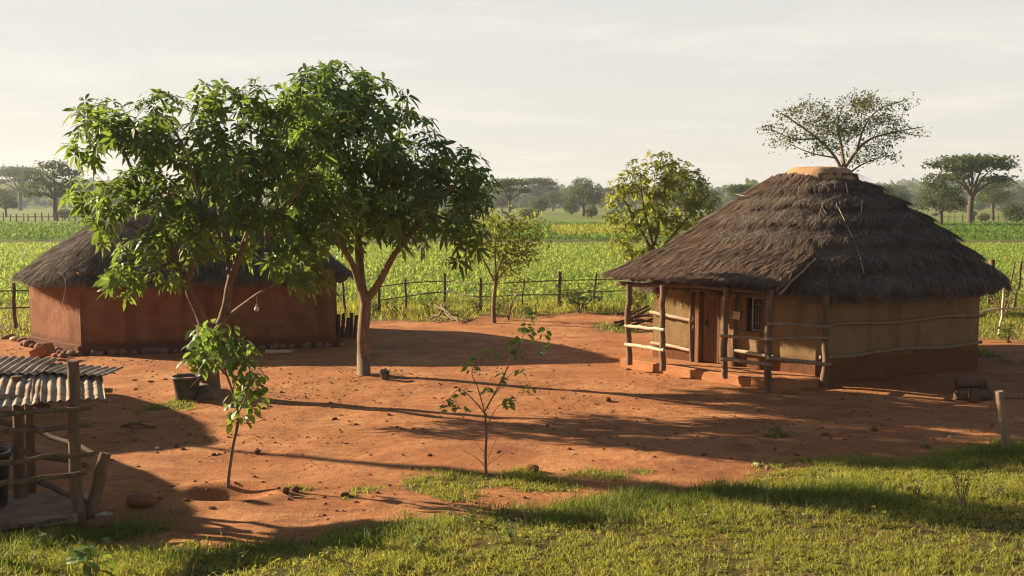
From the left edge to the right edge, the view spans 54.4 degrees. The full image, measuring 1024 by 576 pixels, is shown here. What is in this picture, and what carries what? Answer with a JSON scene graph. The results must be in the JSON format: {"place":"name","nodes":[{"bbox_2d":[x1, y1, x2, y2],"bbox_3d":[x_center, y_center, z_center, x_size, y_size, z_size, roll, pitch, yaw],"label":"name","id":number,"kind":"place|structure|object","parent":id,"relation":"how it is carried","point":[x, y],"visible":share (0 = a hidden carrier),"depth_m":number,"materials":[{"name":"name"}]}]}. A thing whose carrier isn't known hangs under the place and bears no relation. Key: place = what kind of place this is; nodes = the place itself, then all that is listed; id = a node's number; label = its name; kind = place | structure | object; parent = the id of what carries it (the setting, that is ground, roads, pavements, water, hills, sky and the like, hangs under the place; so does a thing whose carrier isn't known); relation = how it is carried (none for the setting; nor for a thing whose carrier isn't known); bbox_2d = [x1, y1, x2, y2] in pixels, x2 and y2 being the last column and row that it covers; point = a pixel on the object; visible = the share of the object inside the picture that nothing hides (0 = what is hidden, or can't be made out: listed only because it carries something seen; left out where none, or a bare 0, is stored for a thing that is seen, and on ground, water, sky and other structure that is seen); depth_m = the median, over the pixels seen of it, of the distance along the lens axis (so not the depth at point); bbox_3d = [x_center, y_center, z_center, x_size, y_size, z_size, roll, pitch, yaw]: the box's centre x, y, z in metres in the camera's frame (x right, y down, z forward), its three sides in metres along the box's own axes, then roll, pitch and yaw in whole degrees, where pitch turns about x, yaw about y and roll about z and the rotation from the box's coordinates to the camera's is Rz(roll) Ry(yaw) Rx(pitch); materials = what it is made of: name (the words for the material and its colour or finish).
{"place":"outdoors","nodes":[
{"label":"outdoors","id":0,"kind":"place"},
{"bbox_2d":[0,204,1023,575],"bbox_3d":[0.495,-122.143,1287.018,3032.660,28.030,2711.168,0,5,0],"label":"ground","id":1,"kind":"structure","parent":0,"point":[446,442],"depth_m":16.83,"materials":[{"name":"soil"}]},
{"bbox_2d":[0,188,19,216],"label":"broadleaf tree","id":2,"kind":"object","parent":1,"relation":"on","point":[6,199],"visible":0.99,"depth_m":248.35,"materials":[{"name":"green plant"}]},
{"bbox_2d":[0,164,49,210],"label":"acacia","id":3,"kind":"object","parent":1,"relation":"on","point":[11,170],"visible":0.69,"depth_m":415.52,"materials":[{"name":"green plant"}]},
{"bbox_2d":[0,212,81,220],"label":"field fence","id":4,"kind":"object","parent":1,"relation":"on","point":[35,216],"visible":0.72,"depth_m":194.59,"materials":[{"name":"brown wood"}]},
{"bbox_2d":[29,342,55,358],"bbox_3d":[-11.678,1.580,24.756,0.557,0.437,0.322,1,5,16],"label":"mud block","id":5,"kind":"object","parent":1,"relation":"on","point":[44,350],"depth_m":24.62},
{"bbox_2d":[4,158,93,220],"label":"acacia","id":6,"kind":"object","parent":1,"relation":"on","point":[54,184],"visible":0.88,"depth_m":197.74,"materials":[{"name":"green plant"}]},
{"bbox_2d":[0,355,123,531],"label":"lean to shelter","id":7,"kind":"object","parent":1,"relation":"on","point":[28,384],"visible":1,"depth_m":12.27,"materials":[{"name":"grey wood"}]},
{"bbox_2d":[0,446,12,506],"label":"barrel","id":8,"kind":"object","parent":7,"relation":"on","point":[5,453],"visible":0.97,"depth_m":12.22,"materials":[{"name":"black plastic"}]},
{"bbox_2d":[52,208,76,219],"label":"bush","id":9,"kind":"object","parent":1,"relation":"on","point":[65,212],"visible":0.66,"depth_m":210.75,"materials":[{"name":"green plant"}]},
{"bbox_2d":[65,537,117,575],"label":"seedling","id":10,"kind":"object","parent":1,"relation":"on","point":[78,555],"visible":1,"depth_m":10.02,"materials":[{"name":"green plant"}]},
{"bbox_2d":[82,515,111,529],"bbox_3d":[-5.020,2.856,12.068,0.346,0.149,0.241,-7,14,-6],"label":"stone","id":11,"kind":"object","parent":1,"relation":"on","point":[99,519],"visible":0.7,"depth_m":12.00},
{"bbox_2d":[85,452,110,520],"bbox_3d":[-5.171,2.510,12.383,0.381,0.954,0.170,-2,6,-25],"label":"leaning post","id":12,"kind":"object","parent":1,"relation":"on","point":[94,497],"visible":0.76,"depth_m":12.33,"materials":[{"name":"wood"}]},
{"bbox_2d":[94,511,113,516],"bbox_3d":[-5.094,2.830,12.422,0.132,0.085,0.267,-8,-11,30],"label":"stone","id":13,"kind":"object","parent":1,"relation":"on","point":[104,513],"visible":0.58,"depth_m":12.38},
{"bbox_2d":[107,348,118,354],"bbox_3d":[-10.199,1.654,25.466,0.291,0.219,0.273,-10,19,-17],"label":"foundation stone","id":14,"kind":"object","parent":1,"relation":"on","point":[113,351],"visible":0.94,"depth_m":25.38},
{"bbox_2d":[121,420,154,428],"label":"fallen branch","id":15,"kind":"object","parent":1,"relation":"on","point":[137,423],"visible":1,"depth_m":17.36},
{"bbox_2d":[126,492,154,507],"bbox_3d":[-4.803,2.753,12.859,0.313,0.209,0.368,-4,6,-38],"label":"stone","id":16,"kind":"object","parent":1,"relation":"on","point":[140,499],"visible":0.97,"depth_m":12.77,"materials":[{"name":"stone"}]},
{"bbox_2d":[158,347,169,353],"bbox_3d":[-9.001,1.629,25.753,0.298,0.226,0.273,-2,5,-24],"label":"foundation stone","id":17,"kind":"object","parent":1,"relation":"on","point":[162,350],"visible":0.93,"depth_m":25.65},
{"bbox_2d":[0,281,346,328],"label":"side fence","id":18,"kind":"object","parent":1,"relation":"on","point":[14,307],"visible":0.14,"depth_m":30.33,"materials":[{"name":"brown wood"}]},
{"bbox_2d":[6,186,354,354],"bbox_3d":[-9.216,-0.676,28.218,9.469,4.448,6.573,-1,5,-15],"label":"mud hut","id":19,"kind":"object","parent":1,"relation":"on","point":[70,309],"visible":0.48,"depth_m":25.95,"materials":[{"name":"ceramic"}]},
{"bbox_2d":[171,373,201,399],"bbox_3d":[-6.418,1.953,19.641,0.583,0.450,0.583,0,5,0],"label":"bucket","id":20,"kind":"object","parent":1,"relation":"on","point":[183,383],"visible":0.94,"depth_m":19.45,"materials":[{"name":"plastic"}]},
{"bbox_2d":[54,77,357,399],"bbox_3d":[-6.109,-0.807,19.678,6.014,6.707,3.266,0,5,0],"label":"yard tree","id":21,"kind":"object","parent":1,"relation":"on","point":[270,160],"visible":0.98,"depth_m":19.20,"materials":[{"name":"green plant"}]},
{"bbox_2d":[176,319,271,486],"bbox_3d":[-3.888,1.700,13.652,1.271,2.570,0.825,0,5,0],"label":"leafy sapling","id":22,"kind":"object","parent":1,"relation":"on","point":[207,365],"visible":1,"depth_m":13.49,"materials":[{"name":"green plant"}]},
{"bbox_2d":[223,544,246,564],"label":"weed plant","id":23,"kind":"object","parent":1,"relation":"on","point":[236,554],"visible":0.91,"depth_m":10.51,"materials":[{"name":"green plant"}]},
{"bbox_2d":[265,350,292,353],"bbox_3d":[-5.936,1.625,25.376,0.675,0.126,0.120,-1,5,-8],"label":"bleached log","id":24,"kind":"object","parent":1,"relation":"on","point":[278,351],"visible":1,"depth_m":25.34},
{"bbox_2d":[313,546,337,561],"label":"weed plant","id":25,"kind":"object","parent":1,"relation":"on","point":[326,554],"visible":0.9,"depth_m":10.43,"materials":[{"name":"green plant"}]},
{"bbox_2d":[336,314,340,336],"bbox_3d":[-4.946,1.107,28.363,0.135,0.724,0.212,0,5,0],"label":"upright log","id":26,"kind":"object","parent":1,"relation":"on","point":[338,328],"visible":0.8,"depth_m":28.34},
{"bbox_2d":[341,313,344,336],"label":"upright log","id":27,"kind":"object","parent":1,"relation":"on","point":[343,325],"visible":0.81,"depth_m":28.63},
{"bbox_2d":[345,318,349,338],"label":"upright log","id":28,"kind":"object","parent":1,"relation":"on","point":[347,328],"visible":0.96,"depth_m":28.35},
{"bbox_2d":[349,313,353,336],"bbox_3d":[-4.621,1.074,28.665,0.112,0.727,0.197,1,5,10],"label":"upright log","id":29,"kind":"object","parent":1,"relation":"on","point":[351,326],"visible":0.96,"depth_m":28.63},
{"bbox_2d":[353,315,357,338],"bbox_3d":[-4.444,1.113,28.324,0.120,0.691,0.210,2,5,25],"label":"upright log","id":30,"kind":"object","parent":1,"relation":"on","point":[355,327],"visible":0.99,"depth_m":28.28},
{"bbox_2d":[254,59,502,375],"bbox_3d":[-2.934,-1.417,22.023,5.522,7.144,4.023,0,5,0],"label":"shade tree","id":31,"kind":"object","parent":1,"relation":"on","point":[381,169],"visible":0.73,"depth_m":21.42,"materials":[{"name":"green plant"}]},
{"bbox_2d":[371,296,386,313],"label":"weed plant","id":32,"kind":"object","parent":1,"relation":"on","point":[373,306],"visible":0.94,"depth_m":34.39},
{"bbox_2d":[379,369,389,379],"bbox_3d":[-2.780,1.888,21.731,0.252,0.200,0.252,0,5,0],"label":"bucket","id":33,"kind":"object","parent":1,"relation":"on","point":[384,374],"visible":1,"depth_m":21.66,"materials":[{"name":"plastic"}]},
{"bbox_2d":[381,295,404,313],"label":"weed plant","id":34,"kind":"object","parent":1,"relation":"on","point":[394,307],"visible":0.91,"depth_m":34.50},
{"bbox_2d":[411,532,428,550],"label":"weed plant","id":35,"kind":"object","parent":1,"relation":"on","point":[420,540],"visible":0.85,"depth_m":10.74,"materials":[{"name":"green plant"}]},
{"bbox_2d":[417,293,440,312],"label":"weed plant","id":36,"kind":"object","parent":1,"relation":"on","point":[427,306],"visible":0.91,"depth_m":34.24,"materials":[{"name":"green plant"}]},
{"bbox_2d":[433,295,455,313],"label":"weed plant","id":37,"kind":"object","parent":1,"relation":"on","point":[448,304],"visible":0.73,"depth_m":34.21,"materials":[{"name":"green plant"}]},
{"bbox_2d":[460,510,483,525],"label":"weed plant","id":38,"kind":"object","parent":1,"relation":"on","point":[472,518],"visible":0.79,"depth_m":11.82,"materials":[{"name":"green plant"}]},
{"bbox_2d":[466,296,486,314],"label":"weed plant","id":39,"kind":"object","parent":1,"relation":"on","point":[476,305],"visible":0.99,"depth_m":33.85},
{"bbox_2d":[439,309,551,474],"bbox_3d":[-0.243,1.543,14.230,1.613,2.482,0.529,0,5,0],"label":"thin sapling","id":40,"kind":"object","parent":1,"relation":"on","point":[515,341],"visible":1,"depth_m":14.23,"materials":[{"name":"green plant"}]},
{"bbox_2d":[487,296,508,314],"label":"weed plant","id":41,"kind":"object","parent":1,"relation":"on","point":[500,305],"visible":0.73,"depth_m":33.86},
{"bbox_2d":[492,191,508,211],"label":"broadleaf tree","id":42,"kind":"object","parent":1,"relation":"on","point":[502,202],"visible":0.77,"depth_m":331.39,"materials":[{"name":"green plant"}]},
{"bbox_2d":[449,202,554,322],"bbox_3d":[-0.330,-0.726,31.808,3.381,4.013,2.003,1,5,12],"label":"tree","id":43,"kind":"object","parent":1,"relation":"on","point":[498,234],"visible":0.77,"depth_m":31.67,"materials":[{"name":"green plant"}]},
{"bbox_2d":[1,326,1008,539],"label":"leaf litter","id":44,"kind":"object","parent":1,"relation":"on","point":[290,495],"visible":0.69,"depth_m":19.30,"materials":[{"name":"plant"}]},
{"bbox_2d":[490,271,530,319],"bbox_3d":[-0.040,0.263,32.618,1.344,1.666,1.063,0,5,0],"label":"hedge shrub","id":45,"kind":"object","parent":1,"relation":"on","point":[511,305],"visible":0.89,"depth_m":32.63,"materials":[{"name":"green plant"}]},
{"bbox_2d":[0,395,1023,575],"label":"turf grass","id":46,"kind":"structure","parent":1,"relation":"on","point":[918,470],"depth_m":11.30,"materials":[{"name":"plant"}]},
{"bbox_2d":[0,437,1023,575],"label":"tufted grass","id":47,"kind":"structure","parent":1,"relation":"on","point":[646,495],"depth_m":12.12,"materials":[{"name":"plant"}]},
{"bbox_2d":[0,176,1023,207],"bbox_3d":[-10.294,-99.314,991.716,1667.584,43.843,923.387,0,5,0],"label":"woodland","id":48,"kind":"object","parent":1,"relation":"on","point":[915,188],"visible":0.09,"depth_m":583.50,"materials":[{"name":"plant"}]},
{"bbox_2d":[0,241,1023,303],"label":"green crop","id":49,"kind":"object","parent":1,"relation":"on","point":[560,251],"visible":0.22,"depth_m":55.04,"materials":[{"name":"green plant"}]},
{"bbox_2d":[0,220,1023,240],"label":"crop","id":50,"kind":"object","parent":1,"relation":"on","point":[39,230],"visible":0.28,"depth_m":118.14,"materials":[{"name":"plant"}]},
{"bbox_2d":[1,344,1023,541],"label":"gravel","id":51,"kind":"structure","parent":1,"relation":"on","point":[498,451],"depth_m":17.58,"materials":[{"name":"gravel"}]},
{"bbox_2d":[497,517,527,541],"bbox_3d":[-0.010,2.725,11.140,0.313,0.280,0.262,-4,6,-37],"label":"weed plant","id":52,"kind":"object","parent":1,"relation":"on","point":[511,539],"visible":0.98,"depth_m":11.11,"materials":[{"name":"green plant"}]},
{"bbox_2d":[487,177,538,212],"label":"acacia","id":53,"kind":"object","parent":1,"relation":"on","point":[504,182],"visible":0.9,"depth_m":237.42,"materials":[{"name":"green plant"}]},
{"bbox_2d":[517,300,539,310],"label":"weed plant","id":54,"kind":"object","parent":1,"relation":"on","point":[525,307],"visible":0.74,"depth_m":34.18,"materials":[{"name":"green plant"}]},
{"bbox_2d":[519,208,539,220],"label":"bush","id":55,"kind":"object","parent":1,"relation":"on","point":[525,214],"visible":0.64,"depth_m":200.65,"materials":[{"name":"green plant"}]},
{"bbox_2d":[525,464,538,473],"bbox_3d":[0.294,2.628,14.419,0.222,0.147,0.192,2,5,17],"label":"stone","id":56,"kind":"object","parent":1,"relation":"on","point":[535,467],"visible":0.81,"depth_m":14.35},
{"bbox_2d":[528,194,548,211],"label":"bush","id":57,"kind":"object","parent":1,"relation":"on","point":[533,204],"visible":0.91,"depth_m":297.94,"materials":[{"name":"green plant"}]},
{"bbox_2d":[518,176,559,199],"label":"acacia","id":58,"kind":"object","parent":1,"relation":"on","point":[544,182],"visible":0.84,"depth_m":416.32,"materials":[{"name":"green plant"}]},
{"bbox_2d":[540,190,562,210],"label":"acacia","id":59,"kind":"object","parent":1,"relation":"on","point":[552,199],"visible":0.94,"depth_m":393.71,"materials":[{"name":"green plant"}]},
{"bbox_2d":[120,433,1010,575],"bbox_3d":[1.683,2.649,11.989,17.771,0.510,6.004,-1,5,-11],"label":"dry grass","id":60,"kind":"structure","parent":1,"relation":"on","point":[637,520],"depth_m":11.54,"materials":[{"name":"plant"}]},
{"bbox_2d":[562,203,579,214],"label":"bush","id":61,"kind":"object","parent":1,"relation":"on","point":[573,209],"visible":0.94,"depth_m":278.27,"materials":[{"name":"green plant"}]},
{"bbox_2d":[549,280,603,312],"bbox_3d":[2.250,0.319,34.954,1.918,1.155,1.694,0,5,0],"label":"hedge shrub","id":62,"kind":"object","parent":1,"relation":"on","point":[575,297],"visible":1,"depth_m":34.77,"materials":[{"name":"plant"}]},
{"bbox_2d":[561,176,604,215],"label":"broadleaf tree","id":63,"kind":"object","parent":1,"relation":"on","point":[590,199],"visible":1,"depth_m":258.12,"materials":[{"name":"green plant"}]},
{"bbox_2d":[548,223,629,236],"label":"yellow crop","id":64,"kind":"object","parent":1,"relation":"on","point":[569,229],"visible":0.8,"depth_m":122.18,"materials":[{"name":"plant"}]},
{"bbox_2d":[584,206,598,217],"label":"bush","id":65,"kind":"object","parent":1,"relation":"on","point":[591,211],"visible":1,"depth_m":228.81,"materials":[{"name":"green plant"}]},
{"bbox_2d":[600,510,623,534],"bbox_3d":[1.146,2.722,11.429,0.259,0.283,0.320,2,5,24],"label":"weed plant","id":66,"kind":"object","parent":1,"relation":"on","point":[611,524],"visible":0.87,"depth_m":11.44,"materials":[{"name":"green plant"}]},
{"bbox_2d":[615,308,650,326],"bbox_3d":[3.745,0.921,30.794,1.300,0.574,0.102,-3,6,-28],"label":"firewood pole","id":67,"kind":"object","parent":1,"relation":"on","point":[635,316],"visible":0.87,"depth_m":30.81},
{"bbox_2d":[621,286,648,314],"bbox_3d":[4.132,0.361,33.227,1.235,1.356,1.002,5,7,44],"label":"hedge shrub","id":68,"kind":"object","parent":1,"relation":"on","point":[636,305],"visible":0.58,"depth_m":33.11,"materials":[{"name":"green plant"}]},
{"bbox_2d":[601,150,721,262],"bbox_3d":[5.577,-2.246,37.972,4.502,5.999,2.760,-2,5,-23],"label":"bushy tree","id":69,"kind":"object","parent":1,"relation":"on","point":[670,179],"visible":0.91,"depth_m":37.63,"materials":[{"name":"green plant"}]},
{"bbox_2d":[377,259,994,314],"bbox_3d":[6.529,-0.085,36.890,22.834,1.928,2.626,-1,5,-7],"label":"pole fence","id":70,"kind":"object","parent":1,"relation":"on","point":[560,280],"visible":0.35,"depth_m":35.89,"materials":[{"name":"brown wood"}]},
{"bbox_2d":[660,168,713,221],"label":"broadleaf tree","id":71,"kind":"object","parent":1,"relation":"on","point":[677,194],"visible":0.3,"depth_m":148.50,"materials":[{"name":"green plant"}]},
{"bbox_2d":[685,506,716,528],"bbox_3d":[2.192,2.666,11.575,0.350,0.356,0.291,0,5,0],"label":"weed plant","id":72,"kind":"object","parent":1,"relation":"on","point":[700,516],"visible":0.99,"depth_m":11.58,"materials":[{"name":"green plant"}]},
{"bbox_2d":[703,193,723,210],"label":"broadleaf tree","id":73,"kind":"object","parent":1,"relation":"on","point":[718,202],"visible":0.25,"depth_m":342.30,"materials":[{"name":"green plant"}]},
{"bbox_2d":[720,481,738,496],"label":"weed plant","id":74,"kind":"object","parent":1,"relation":"on","point":[728,493],"visible":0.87,"depth_m":12.88,"materials":[{"name":"green plant"}]},
{"bbox_2d":[722,183,754,198],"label":"acacia","id":75,"kind":"object","parent":1,"relation":"on","point":[735,189],"visible":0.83,"depth_m":207.34,"materials":[{"name":"green plant"}]},
{"bbox_2d":[763,424,793,436],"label":"weed plant","id":76,"kind":"object","parent":1,"relation":"on","point":[777,429],"visible":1,"depth_m":16.68,"materials":[{"name":"green plant"}]},
{"bbox_2d":[773,503,795,517],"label":"weed plant","id":77,"kind":"object","parent":1,"relation":"on","point":[782,513],"visible":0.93,"depth_m":11.98,"materials":[{"name":"green plant"}]},
{"bbox_2d":[599,166,1014,392],"bbox_3d":[7.144,-0.537,24.576,10.763,4.902,7.802,-2,5,-24],"label":"porch hut","id":78,"kind":"object","parent":1,"relation":"on","point":[820,276],"visible":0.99,"depth_m":22.14,"materials":[{"name":"brown plant"}]},
{"bbox_2d":[703,292,729,362],"bbox_3d":[4.647,0.814,22.629,0.695,1.800,0.158,4,6,39],"label":"door","id":79,"kind":"structure","parent":78,"relation":"in","point":[712,322],"depth_m":22.71,"materials":[{"name":"brown wood"}]},
{"bbox_2d":[741,296,766,335],"bbox_3d":[5.382,0.574,21.985,0.628,0.910,0.170,4,6,39],"label":"window","id":80,"kind":"structure","parent":78,"relation":"in","point":[754,308],"depth_m":22.03,"materials":[{"name":"brown wood"}]},
{"bbox_2d":[755,87,931,171],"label":"flat topped acacia","id":81,"kind":"object","parent":1,"relation":"on","point":[855,127],"visible":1,"depth_m":45.44,"materials":[{"name":"green plant"}]},
{"bbox_2d":[868,505,890,527],"bbox_3d":[4.317,2.694,11.659,0.245,0.286,0.262,4,6,36],"label":"weed plant","id":82,"kind":"object","parent":1,"relation":"on","point":[884,517],"visible":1,"depth_m":11.64,"materials":[{"name":"green plant"}]},
{"bbox_2d":[877,183,909,205],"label":"broadleaf tree","id":83,"kind":"object","parent":1,"relation":"on","point":[890,187],"visible":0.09,"depth_m":148.42,"materials":[{"name":"green plant"}]},
{"bbox_2d":[890,183,916,199],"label":"acacia","id":84,"kind":"object","parent":1,"relation":"on","point":[900,187],"visible":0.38,"depth_m":396.24,"materials":[{"name":"green plant"}]},
{"bbox_2d":[905,479,926,496],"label":"weed plant","id":85,"kind":"object","parent":1,"relation":"on","point":[918,492],"visible":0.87,"depth_m":12.72,"materials":[{"name":"green plant"}]},
{"bbox_2d":[914,171,967,224],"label":"broadleaf tree","id":86,"kind":"object","parent":1,"relation":"on","point":[949,201],"visible":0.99,"depth_m":148.23,"materials":[{"name":"green plant"}]},
{"bbox_2d":[944,463,977,510],"bbox_3d":[5.503,2.431,12.209,0.344,0.655,0.445,4,6,39],"label":"weed plant","id":87,"kind":"object","parent":1,"relation":"on","point":[961,501],"visible":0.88,"depth_m":12.20,"materials":[{"name":"green plant"}]},
{"bbox_2d":[953,390,968,400],"bbox_3d":[9.018,2.147,19.836,0.384,0.221,0.196,0,5,4],"label":"short log","id":88,"kind":"object","parent":1,"relation":"on","point":[960,395],"visible":0.68,"depth_m":19.76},
{"bbox_2d":[919,151,1021,222],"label":"acacia","id":89,"kind":"object","parent":1,"relation":"on","point":[964,164],"visible":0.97,"depth_m":163.21,"materials":[{"name":"green plant"}]},
{"bbox_2d":[968,388,979,401],"bbox_3d":[9.087,2.101,19.593,0.206,0.288,0.223,2,5,24],"label":"upright stump","id":90,"kind":"object","parent":1,"relation":"on","point":[973,394],"visible":1,"depth_m":19.52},
{"bbox_2d":[974,202,985,211],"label":"bush","id":91,"kind":"object","parent":1,"relation":"on","point":[981,205],"visible":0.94,"depth_m":374.28,"materials":[{"name":"green plant"}]},
{"bbox_2d":[977,213,990,221],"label":"bush","id":92,"kind":"object","parent":1,"relation":"on","point":[983,217],"visible":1,"depth_m":189.18,"materials":[{"name":"green plant"}]},
{"bbox_2d":[948,212,1023,221],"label":"field fence","id":93,"kind":"object","parent":1,"relation":"on","point":[997,217],"visible":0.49,"depth_m":189.53,"materials":[{"name":"brown wood"}]},
{"bbox_2d":[979,390,993,400],"bbox_3d":[9.406,2.148,19.884,0.364,0.221,0.209,-2,5,-18],"label":"short log","id":94,"kind":"object","parent":1,"relation":"on","point":[986,394],"visible":0.71,"depth_m":19.81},
{"bbox_2d":[963,173,1020,219],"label":"acacia","id":95,"kind":"object","parent":1,"relation":"on","point":[996,195],"visible":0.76,"depth_m":207.64,"materials":[{"name":"green plant"}]},
{"bbox_2d":[982,481,1008,497],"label":"weed plant","id":96,"kind":"object","parent":1,"relation":"on","point":[997,489],"visible":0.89,"depth_m":12.72,"materials":[{"name":"green plant"}]},
{"bbox_2d":[979,289,1023,337],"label":"rope fence","id":97,"kind":"object","parent":1,"relation":"on","point":[1002,308],"visible":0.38,"depth_m":28.52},
{"bbox_2d":[987,265,1023,317],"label":"hedge shrub","id":98,"kind":"object","parent":1,"relation":"on","point":[1007,298],"visible":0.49,"depth_m":33.21,"materials":[{"name":"green plant"}]},
{"bbox_2d":[997,321,1015,342],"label":"weed plant","id":99,"kind":"object","parent":1,"relation":"on","point":[1007,331],"visible":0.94,"depth_m":27.52,"materials":[{"name":"green plant"}]},
{"bbox_2d":[995,390,1023,453],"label":"wire fence post","id":100,"kind":"object","parent":1,"relation":"on","point":[1003,422],"visible":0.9,"depth_m":15.04,"materials":[{"name":"wood"}]},
{"bbox_2d":[1000,202,1023,221],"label":"bush","id":101,"kind":"object","parent":1,"relation":"on","point":[1009,213],"visible":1,"depth_m":168.92,"materials":[{"name":"green plant"}]},
{"bbox_2d":[1011,261,1022,309],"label":"leaning post","id":102,"kind":"object","parent":1,"relation":"on","point":[1019,275],"visible":0.62,"depth_m":35.59,"materials":[{"name":"brown wood"}]},
{"bbox_2d":[1010,187,1023,206],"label":"acacia","id":103,"kind":"object","parent":1,"relation":"on","point":[1021,194],"visible":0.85,"depth_m":452.01,"materials":[{"name":"green plant"}]},
{"bbox_2d":[0,293,1023,362],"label":"verge grass","id":104,"kind":"structure","parent":0,"point":[617,306],"depth_m":34.61,"materials":[{"name":"plant"}]},
{"bbox_2d":[0,0,1023,188],"label":"sky","id":105,"kind":"structure","parent":0,"point":[563,91],"materials":[{"name":"white"}]},
{"bbox_2d":[955,387,988,390],"bbox_3d":[9.391,2.112,20.320,0.636,0.195,0.193,0,5,-4],"label":"short log","id":106,"kind":"object","parent":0,"point":[964,389],"visible":0.35,"depth_m":20.24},
{"bbox_2d":[954,379,987,387],"bbox_3d":[9.345,1.947,20.268,0.600,0.185,0.178,0,5,3],"label":"short log","id":107,"kind":"object","parent":106,"relation":"on","point":[967,383],"visible":1,"depth_m":20.21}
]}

